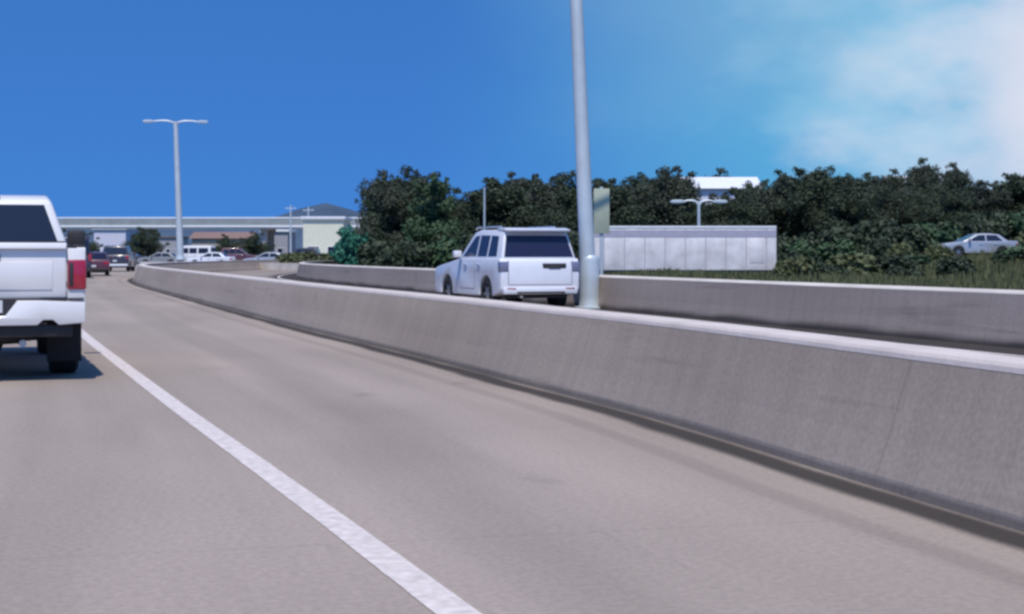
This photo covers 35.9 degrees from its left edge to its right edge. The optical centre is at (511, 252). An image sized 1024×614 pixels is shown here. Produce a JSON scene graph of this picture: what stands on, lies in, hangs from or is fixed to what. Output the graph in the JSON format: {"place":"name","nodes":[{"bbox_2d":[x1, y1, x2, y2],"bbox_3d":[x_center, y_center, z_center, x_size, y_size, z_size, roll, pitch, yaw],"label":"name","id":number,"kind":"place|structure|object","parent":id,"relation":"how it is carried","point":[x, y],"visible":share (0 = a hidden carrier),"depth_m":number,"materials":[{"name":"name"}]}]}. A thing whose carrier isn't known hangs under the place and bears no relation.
{"place":"outdoors","nodes":[
{"label":"outdoors","id":0,"kind":"place"},
{"bbox_2d":[146,236,188,254],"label":"building","id":1,"kind":"structure","parent":0,"point":[171,247],"depth_m":300.00,"materials":[{"name":"white concrete"}]},
{"bbox_2d":[64,203,360,252],"bbox_3d":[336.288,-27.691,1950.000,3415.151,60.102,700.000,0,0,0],"label":"hills","id":2,"kind":"structure","parent":0,"point":[325,209],"depth_m":1714.60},
{"bbox_2d":[0,267,1023,613],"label":"road","id":3,"kind":"structure","parent":0,"point":[122,491],"depth_m":8.66,"materials":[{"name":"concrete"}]},
{"bbox_2d":[0,195,85,372],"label":"pickup truck","id":4,"kind":"object","parent":3,"relation":"on","point":[42,279],"visible":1,"depth_m":16.82,"materials":[{"name":"white paint"}]},
{"bbox_2d":[64,236,93,277],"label":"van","id":5,"kind":"object","parent":3,"relation":"on","point":[88,256],"visible":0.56,"depth_m":85.76,"materials":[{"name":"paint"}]},
{"bbox_2d":[90,252,112,275],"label":"hatchback car","id":6,"kind":"object","parent":3,"relation":"on","point":[100,262],"visible":0.48,"depth_m":93.95,"materials":[{"name":"red paint"}]},
{"bbox_2d":[103,245,135,270],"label":"hatchback car","id":7,"kind":"object","parent":3,"relation":"on","point":[123,256],"visible":0.66,"depth_m":115.74,"materials":[{"name":"paint"}]},
{"bbox_2d":[142,120,207,261],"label":"street lamp","id":8,"kind":"object","parent":3,"relation":"on","point":[180,256],"visible":0.91,"depth_m":133.76,"materials":[{"name":"metal"}]},
{"bbox_2d":[82,272,481,613],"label":"edge line","id":9,"kind":"object","parent":3,"relation":"on","point":[430,593],"visible":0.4,"depth_m":8.21,"materials":[{"name":"paint"}]},
{"bbox_2d":[0,0,1023,216],"label":"sky","id":10,"kind":"structure","parent":0,"point":[302,102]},
{"bbox_2d":[212,269,1023,356],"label":"road","id":11,"kind":"structure","parent":0,"point":[271,274],"depth_m":27.79,"materials":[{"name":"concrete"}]},
{"bbox_2d":[435,226,579,306],"bbox_3d":[-0.209,0.357,39.278,2.420,2.005,5.020,0,0,-21],"label":"sport utility vehicle","id":12,"kind":"object","parent":11,"relation":"on","point":[514,264],"visible":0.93,"depth_m":37.24,"materials":[{"name":"white paint"}]},
{"bbox_2d":[133,260,1023,531],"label":"concrete barrier","id":13,"kind":"object","parent":11,"relation":"on","point":[940,427],"visible":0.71,"depth_m":11.60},
{"bbox_2d":[570,0,599,308],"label":"street lamp","id":14,"kind":"object","parent":11,"relation":"on","point":[589,278],"visible":0.94,"depth_m":38.50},
{"bbox_2d":[277,273,1023,356],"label":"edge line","id":15,"kind":"object","parent":11,"relation":"on","point":[902,343],"visible":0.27,"depth_m":22.02,"materials":[{"name":"paint"}]},
{"bbox_2d":[296,260,1023,348],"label":"concrete barrier","id":16,"kind":"object","parent":11,"relation":"on","point":[991,317],"visible":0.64,"depth_m":28.69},
{"bbox_3d":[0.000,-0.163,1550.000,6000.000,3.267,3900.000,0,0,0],"label":"ground","id":17,"kind":"structure","parent":0,"visible":0},
{"bbox_2d":[85,232,102,251],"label":"tree","id":18,"kind":"object","parent":17,"relation":"on","point":[94,246],"visible":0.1,"depth_m":214.39,"materials":[{"name":"green plant"}]},
{"bbox_2d":[92,229,137,251],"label":"building","id":19,"kind":"structure","parent":17,"relation":"on","point":[107,237],"depth_m":262.00,"materials":[{"name":"white concrete"}]},
{"bbox_2d":[121,226,169,256],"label":"tree","id":20,"kind":"object","parent":17,"relation":"on","point":[141,244],"visible":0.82,"depth_m":204.52,"materials":[{"name":"green plant"}]},
{"bbox_2d":[57,217,366,253],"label":"overpass","id":21,"kind":"object","parent":17,"relation":"on","point":[267,226],"visible":0.31,"depth_m":231.75,"materials":[{"name":"concrete"}]},
{"bbox_2d":[140,262,298,269],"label":"retaining wall","id":22,"kind":"structure","parent":17,"relation":"on","point":[279,266],"depth_m":128.88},
{"bbox_2d":[189,232,257,253],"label":"house","id":23,"kind":"structure","parent":17,"relation":"on","point":[203,238],"depth_m":275.17,"materials":[{"name":"brown"}]},
{"bbox_2d":[209,234,242,251],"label":"tree","id":24,"kind":"object","parent":17,"relation":"on","point":[225,242],"visible":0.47,"depth_m":221.48,"materials":[{"name":"green plant"}]},
{"bbox_2d":[238,231,275,254],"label":"tree","id":25,"kind":"object","parent":17,"relation":"on","point":[252,247],"visible":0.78,"depth_m":219.33,"materials":[{"name":"green plant"}]},
{"bbox_2d":[260,230,296,253],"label":"building","id":26,"kind":"structure","parent":17,"relation":"on","point":[282,240],"depth_m":250.00,"materials":[{"name":"white concrete"}]},
{"bbox_2d":[270,252,297,262],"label":"bush","id":27,"kind":"object","parent":17,"relation":"on","point":[287,258],"visible":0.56,"depth_m":139.35,"materials":[{"name":"green plant"}]},
{"bbox_2d":[293,250,328,262],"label":"bush","id":28,"kind":"object","parent":17,"relation":"on","point":[304,256],"visible":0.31,"depth_m":131.87,"materials":[{"name":"green plant"}]},
{"bbox_2d":[301,216,352,255],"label":"building","id":29,"kind":"structure","parent":17,"relation":"on","point":[319,232],"depth_m":186.00,"materials":[{"name":"beige concrete"}]},
{"bbox_2d":[329,223,357,265],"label":"tree","id":30,"kind":"object","parent":17,"relation":"on","point":[342,253],"visible":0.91,"depth_m":111.50,"materials":[{"name":"green plant"}]},
{"bbox_2d":[350,232,371,263],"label":"tree","id":31,"kind":"object","parent":17,"relation":"on","point":[359,239],"visible":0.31,"depth_m":113.50,"materials":[{"name":"green plant"}]},
{"bbox_2d":[354,169,396,215],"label":"tree","id":32,"kind":"object","parent":17,"relation":"on","point":[364,191],"visible":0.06,"depth_m":169.82,"materials":[{"name":"green plant"}]},
{"bbox_2d":[356,173,410,227],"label":"tree","id":33,"kind":"object","parent":17,"relation":"on","point":[384,183],"visible":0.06,"depth_m":143.84,"materials":[{"name":"green plant"}]},
{"bbox_2d":[355,180,414,245],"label":"tree","id":34,"kind":"object","parent":17,"relation":"on","point":[392,205],"visible":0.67,"depth_m":115.64,"materials":[{"name":"green plant"}]},
{"bbox_2d":[356,238,417,266],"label":"bush","id":35,"kind":"object","parent":17,"relation":"on","point":[375,253],"visible":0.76,"depth_m":104.17,"materials":[{"name":"green plant"}]},
{"bbox_2d":[392,240,433,268],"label":"bush","id":36,"kind":"object","parent":17,"relation":"on","point":[422,256],"visible":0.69,"depth_m":106.04,"materials":[{"name":"green plant"}]},
{"bbox_2d":[366,175,463,213],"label":"tree","id":37,"kind":"object","parent":17,"relation":"on","point":[394,179],"visible":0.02,"depth_m":143.68,"materials":[{"name":"green plant"}]},
{"bbox_2d":[369,165,473,240],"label":"tree","id":38,"kind":"object","parent":17,"relation":"on","point":[420,180],"visible":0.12,"depth_m":117.25,"materials":[{"name":"green plant"}]},
{"bbox_2d":[395,235,464,267],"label":"bush","id":39,"kind":"object","parent":17,"relation":"on","point":[444,248],"visible":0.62,"depth_m":106.50,"materials":[{"name":"green plant"}]},
{"bbox_2d":[400,176,465,243],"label":"tree","id":40,"kind":"object","parent":17,"relation":"on","point":[428,222],"visible":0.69,"depth_m":112.52,"materials":[{"name":"green plant"}]},
{"bbox_2d":[429,230,473,244],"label":"bush","id":41,"kind":"object","parent":17,"relation":"on","point":[467,237],"visible":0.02,"depth_m":109.86,"materials":[{"name":"green plant"}]},
{"bbox_2d":[435,177,502,217],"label":"tree","id":42,"kind":"object","parent":17,"relation":"on","point":[448,193],"visible":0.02,"depth_m":135.56,"materials":[{"name":"green plant"}]},
{"bbox_2d":[444,190,508,236],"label":"tree","id":43,"kind":"object","parent":17,"relation":"on","point":[469,226],"visible":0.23,"depth_m":116.26,"materials":[{"name":"green plant"}]},
{"bbox_2d":[452,177,549,228],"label":"tree","id":44,"kind":"object","parent":17,"relation":"on","point":[509,203],"visible":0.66,"depth_m":117.29,"materials":[{"name":"green plant"}]},
{"bbox_2d":[498,171,548,216],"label":"tree","id":45,"kind":"object","parent":17,"relation":"on","point":[523,183],"visible":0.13,"depth_m":139.75,"materials":[{"name":"green plant"}]},
{"bbox_2d":[518,173,566,224],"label":"tree","id":46,"kind":"object","parent":17,"relation":"on","point":[550,201],"visible":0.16,"depth_m":121.34,"materials":[{"name":"green plant"}]},
{"bbox_2d":[530,172,574,203],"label":"tree","id":47,"kind":"object","parent":17,"relation":"on","point":[539,181],"visible":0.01,"depth_m":138.74,"materials":[{"name":"green plant"}]},
{"bbox_2d":[567,230,579,261],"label":"bush","id":48,"kind":"object","parent":17,"relation":"on","point":[573,236],"visible":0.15,"depth_m":107.97,"materials":[{"name":"green plant"}]},
{"bbox_2d":[530,170,622,232],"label":"tree","id":49,"kind":"object","parent":17,"relation":"on","point":[566,195],"visible":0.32,"depth_m":113.19,"materials":[{"name":"green plant"}]},
{"bbox_2d":[594,187,609,274],"bbox_3d":[2.487,-0.240,43.979,0.440,3.200,0.138,0,0,0],"label":"road sign","id":50,"kind":"object","parent":17,"relation":"on","point":[601,211],"visible":0.8,"depth_m":43.91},
{"bbox_2d":[562,178,660,225],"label":"tree","id":51,"kind":"object","parent":17,"relation":"on","point":[621,202],"visible":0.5,"depth_m":113.10,"materials":[{"name":"green plant"}]},
{"bbox_2d":[607,175,656,224],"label":"tree","id":52,"kind":"object","parent":17,"relation":"on","point":[629,179],"visible":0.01,"depth_m":134.09,"materials":[{"name":"green plant"}]},
{"bbox_2d":[610,165,691,225],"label":"tree","id":53,"kind":"object","parent":17,"relation":"on","point":[659,199],"visible":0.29,"depth_m":117.02,"materials":[{"name":"green plant"}]},
{"bbox_2d":[628,172,694,223],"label":"tree","id":54,"kind":"object","parent":17,"relation":"on","point":[640,178],"visible":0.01,"depth_m":143.73,"materials":[{"name":"green plant"}]},
{"bbox_2d":[653,171,700,225],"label":"tree","id":55,"kind":"object","parent":17,"relation":"on","point":[687,189],"visible":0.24,"depth_m":118.39,"materials":[{"name":"green plant"}]},
{"bbox_2d":[579,226,775,273],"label":"box trailer","id":56,"kind":"object","parent":17,"relation":"on","point":[734,249],"visible":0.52,"depth_m":88.00,"materials":[{"name":"metal"}]},
{"bbox_2d":[670,165,703,199],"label":"tree","id":57,"kind":"object","parent":17,"relation":"on","point":[678,169],"visible":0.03,"depth_m":174.63,"materials":[{"name":"green plant"}]},
{"bbox_2d":[670,199,727,225],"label":"street lamp","id":58,"kind":"object","parent":17,"relation":"on","point":[698,203],"visible":0.62,"depth_m":100.91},
{"bbox_2d":[675,196,742,225],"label":"tree","id":59,"kind":"object","parent":17,"relation":"on","point":[708,212],"visible":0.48,"depth_m":116.99,"materials":[{"name":"green plant"}]},
{"bbox_2d":[410,239,1023,289],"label":"grass","id":60,"kind":"structure","parent":17,"relation":"on","point":[1008,275],"depth_m":67.31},
{"bbox_2d":[680,177,759,204],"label":"house","id":61,"kind":"structure","parent":17,"relation":"on","point":[718,186],"depth_m":191.62,"materials":[{"name":"white concrete"}]},
{"bbox_2d":[710,189,774,225],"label":"tree","id":62,"kind":"object","parent":17,"relation":"on","point":[752,215],"visible":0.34,"depth_m":114.86,"materials":[{"name":"green plant"}]},
{"bbox_2d":[728,179,780,221],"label":"tree","id":63,"kind":"object","parent":17,"relation":"on","point":[760,187],"visible":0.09,"depth_m":135.71,"materials":[{"name":"green plant"}]},
{"bbox_2d":[732,173,816,239],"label":"tree","id":64,"kind":"object","parent":17,"relation":"on","point":[778,190],"visible":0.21,"depth_m":118.90,"materials":[{"name":"green plant"}]},
{"bbox_2d":[768,168,796,189],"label":"tree","id":65,"kind":"object","parent":17,"relation":"on","point":[778,172],"visible":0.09,"depth_m":143.77,"materials":[{"name":"green plant"}]},
{"bbox_2d":[776,248,800,262],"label":"bush","id":66,"kind":"object","parent":17,"relation":"on","point":[784,253],"visible":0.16,"depth_m":94.80,"materials":[{"name":"green plant"}]},
{"bbox_2d":[772,255,815,277],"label":"bush","id":67,"kind":"object","parent":17,"relation":"on","point":[805,265],"visible":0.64,"depth_m":71.70,"materials":[{"name":"green plant"}]},
{"bbox_2d":[776,231,821,250],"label":"bush","id":68,"kind":"object","parent":17,"relation":"on","point":[809,239],"visible":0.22,"depth_m":104.89,"materials":[{"name":"green plant"}]},
{"bbox_2d":[787,254,822,263],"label":"bush","id":69,"kind":"object","parent":17,"relation":"on","point":[818,259],"visible":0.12,"depth_m":86.79,"materials":[{"name":"green plant"}]},
{"bbox_2d":[765,167,864,235],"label":"tree","id":70,"kind":"object","parent":17,"relation":"on","point":[806,193],"visible":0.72,"depth_m":115.89,"materials":[{"name":"green plant"}]},
{"bbox_2d":[785,237,857,262],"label":"bush","id":71,"kind":"object","parent":17,"relation":"on","point":[826,250],"visible":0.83,"depth_m":102.89,"materials":[{"name":"green plant"}]},
{"bbox_2d":[815,264,853,276],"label":"bush","id":72,"kind":"object","parent":17,"relation":"on","point":[827,269],"visible":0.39,"depth_m":73.38,"materials":[{"name":"green plant"}]},
{"bbox_2d":[808,165,861,233],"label":"tree","id":73,"kind":"object","parent":17,"relation":"on","point":[827,170],"visible":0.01,"depth_m":137.79,"materials":[{"name":"green plant"}]},
{"bbox_2d":[819,224,876,252],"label":"bush","id":74,"kind":"object","parent":17,"relation":"on","point":[833,233],"visible":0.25,"depth_m":105.51,"materials":[{"name":"green plant"}]},
{"bbox_2d":[818,251,881,275],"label":"bush","id":75,"kind":"object","parent":17,"relation":"on","point":[861,262],"visible":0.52,"depth_m":77.73,"materials":[{"name":"green plant"}]},
{"bbox_2d":[800,175,900,236],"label":"tree","id":76,"kind":"object","parent":17,"relation":"on","point":[844,211],"visible":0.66,"depth_m":112.60,"materials":[{"name":"green plant"}]},
{"bbox_2d":[845,172,893,214],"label":"tree","id":77,"kind":"object","parent":17,"relation":"on","point":[868,178],"visible":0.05,"depth_m":145.44,"materials":[{"name":"green plant"}]},
{"bbox_2d":[862,236,891,256],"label":"bush","id":78,"kind":"object","parent":17,"relation":"on","point":[881,245],"visible":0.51,"depth_m":95.66,"materials":[{"name":"green plant"}]},
{"bbox_2d":[851,218,903,253],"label":"bush","id":79,"kind":"object","parent":17,"relation":"on","point":[883,227],"visible":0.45,"depth_m":104.05,"materials":[{"name":"green plant"}]},
{"bbox_2d":[853,175,915,232],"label":"tree","id":80,"kind":"object","parent":17,"relation":"on","point":[889,200],"visible":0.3,"depth_m":121.32,"materials":[{"name":"green plant"}]},
{"bbox_2d":[879,168,905,192],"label":"tree","id":81,"kind":"object","parent":17,"relation":"on","point":[893,181],"visible":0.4,"depth_m":177.17,"materials":[{"name":"green plant"}]},
{"bbox_2d":[872,253,922,272],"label":"bush","id":82,"kind":"object","parent":17,"relation":"on","point":[885,262],"visible":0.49,"depth_m":78.79,"materials":[{"name":"green plant"}]},
{"bbox_2d":[883,241,914,256],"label":"bush","id":83,"kind":"object","parent":17,"relation":"on","point":[902,248],"visible":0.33,"depth_m":91.03,"materials":[{"name":"green plant"}]},
{"bbox_2d":[882,267,925,279],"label":"bush","id":84,"kind":"object","parent":17,"relation":"on","point":[904,271],"visible":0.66,"depth_m":73.04,"materials":[{"name":"green plant"}]},
{"bbox_2d":[889,224,930,255],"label":"bush","id":85,"kind":"object","parent":17,"relation":"on","point":[915,237],"visible":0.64,"depth_m":102.34,"materials":[{"name":"green plant"}]},
{"bbox_2d":[885,187,940,226],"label":"tree","id":86,"kind":"object","parent":17,"relation":"on","point":[908,204],"visible":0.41,"depth_m":118.48,"materials":[{"name":"green plant"}]},
{"bbox_2d":[898,254,931,264],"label":"bush","id":87,"kind":"object","parent":17,"relation":"on","point":[922,259],"visible":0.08,"depth_m":89.14,"materials":[{"name":"green plant"}]},
{"bbox_2d":[900,157,943,188],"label":"tree","id":88,"kind":"object","parent":17,"relation":"on","point":[923,175],"visible":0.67,"depth_m":170.95,"materials":[{"name":"green plant"}]},
{"bbox_2d":[908,179,956,209],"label":"tree","id":89,"kind":"object","parent":17,"relation":"on","point":[936,187],"visible":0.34,"depth_m":130.57,"materials":[{"name":"green plant"}]},
{"bbox_2d":[905,220,961,244],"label":"bush","id":90,"kind":"object","parent":17,"relation":"on","point":[945,234],"visible":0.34,"depth_m":102.40,"materials":[{"name":"green plant"}]},
{"bbox_2d":[923,243,953,260],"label":"bush","id":91,"kind":"object","parent":17,"relation":"on","point":[934,251],"visible":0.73,"depth_m":94.70,"materials":[{"name":"green plant"}]},
{"bbox_2d":[905,187,991,225],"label":"tree","id":92,"kind":"object","parent":17,"relation":"on","point":[955,206],"visible":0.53,"depth_m":111.33,"materials":[{"name":"green plant"}]},
{"bbox_2d":[935,255,977,276],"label":"bush","id":93,"kind":"object","parent":17,"relation":"on","point":[951,265],"visible":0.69,"depth_m":72.41,"materials":[{"name":"green plant"}]},
{"bbox_2d":[940,162,972,191],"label":"tree","id":94,"kind":"object","parent":17,"relation":"on","point":[956,175],"visible":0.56,"depth_m":175.06,"materials":[{"name":"green plant"}]},
{"bbox_2d":[930,220,990,236],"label":"bush","id":95,"kind":"object","parent":17,"relation":"on","point":[937,225],"visible":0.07,"depth_m":104.80,"materials":[{"name":"green plant"}]},
{"bbox_2d":[932,179,1018,218],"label":"tree","id":96,"kind":"object","parent":17,"relation":"on","point":[983,198],"visible":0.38,"depth_m":112.33,"materials":[{"name":"green plant"}]},
{"bbox_2d":[956,178,996,211],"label":"tree","id":97,"kind":"object","parent":17,"relation":"on","point":[969,189],"visible":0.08,"depth_m":134.13,"materials":[{"name":"green plant"}]},
{"bbox_2d":[938,233,1018,255],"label":"parked car","id":98,"kind":"object","parent":17,"relation":"on","point":[973,243],"visible":0.52,"depth_m":95.15,"materials":[{"name":"silver metal"}]},
{"bbox_2d":[958,213,1012,240],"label":"bush","id":99,"kind":"object","parent":17,"relation":"on","point":[999,224],"visible":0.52,"depth_m":103.61,"materials":[{"name":"green plant"}]},
{"bbox_2d":[988,172,1023,212],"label":"tree","id":100,"kind":"object","parent":17,"relation":"on","point":[1015,182],"visible":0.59,"depth_m":113.34,"materials":[{"name":"green plant"}]},
{"bbox_2d":[989,247,1023,263],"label":"bush","id":101,"kind":"object","parent":17,"relation":"on","point":[1002,256],"visible":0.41,"depth_m":85.25,"materials":[{"name":"green plant"}]},
{"bbox_2d":[1004,211,1023,237],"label":"bush","id":102,"kind":"object","parent":17,"relation":"on","point":[1016,221],"visible":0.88,"depth_m":104.06,"materials":[{"name":"green plant"}]},
{"bbox_2d":[1005,243,1023,260],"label":"bush","id":103,"kind":"object","parent":17,"relation":"on","point":[1019,247],"visible":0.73,"depth_m":84.74,"materials":[{"name":"green plant"}]},
{"bbox_2d":[1006,184,1023,212],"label":"tree","id":104,"kind":"object","parent":17,"relation":"on","point":[1020,210],"visible":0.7,"depth_m":112.98,"materials":[{"name":"green plant"}]},
{"label":"parking lot","id":105,"kind":"structure","parent":0,"visible":0},
{"bbox_2d":[137,252,176,263],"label":"parked car","id":106,"kind":"object","parent":105,"relation":"on","point":[163,257],"visible":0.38,"depth_m":167.13,"materials":[{"name":"paint"}]},
{"bbox_2d":[184,246,215,258],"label":"parked van","id":107,"kind":"object","parent":105,"relation":"on","point":[193,251],"visible":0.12,"depth_m":199.01,"materials":[{"name":"white paint"}]},
{"bbox_2d":[187,252,235,261],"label":"parked car","id":108,"kind":"object","parent":105,"relation":"on","point":[214,256],"visible":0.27,"depth_m":157.15,"materials":[{"name":"white paint"}]},
{"bbox_2d":[221,248,256,259],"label":"parked car","id":109,"kind":"object","parent":105,"relation":"on","point":[239,254],"visible":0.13,"depth_m":174.03,"materials":[{"name":"red paint"}]},
{"bbox_2d":[243,252,283,259],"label":"parked car","id":110,"kind":"object","parent":105,"relation":"on","point":[268,255],"visible":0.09,"depth_m":149.19,"materials":[{"name":"silver metal"}]},
{"bbox_2d":[292,248,320,255],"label":"parked car","id":111,"kind":"object","parent":105,"relation":"on","point":[315,250],"visible":0.06,"depth_m":165.09,"materials":[{"name":"paint"}]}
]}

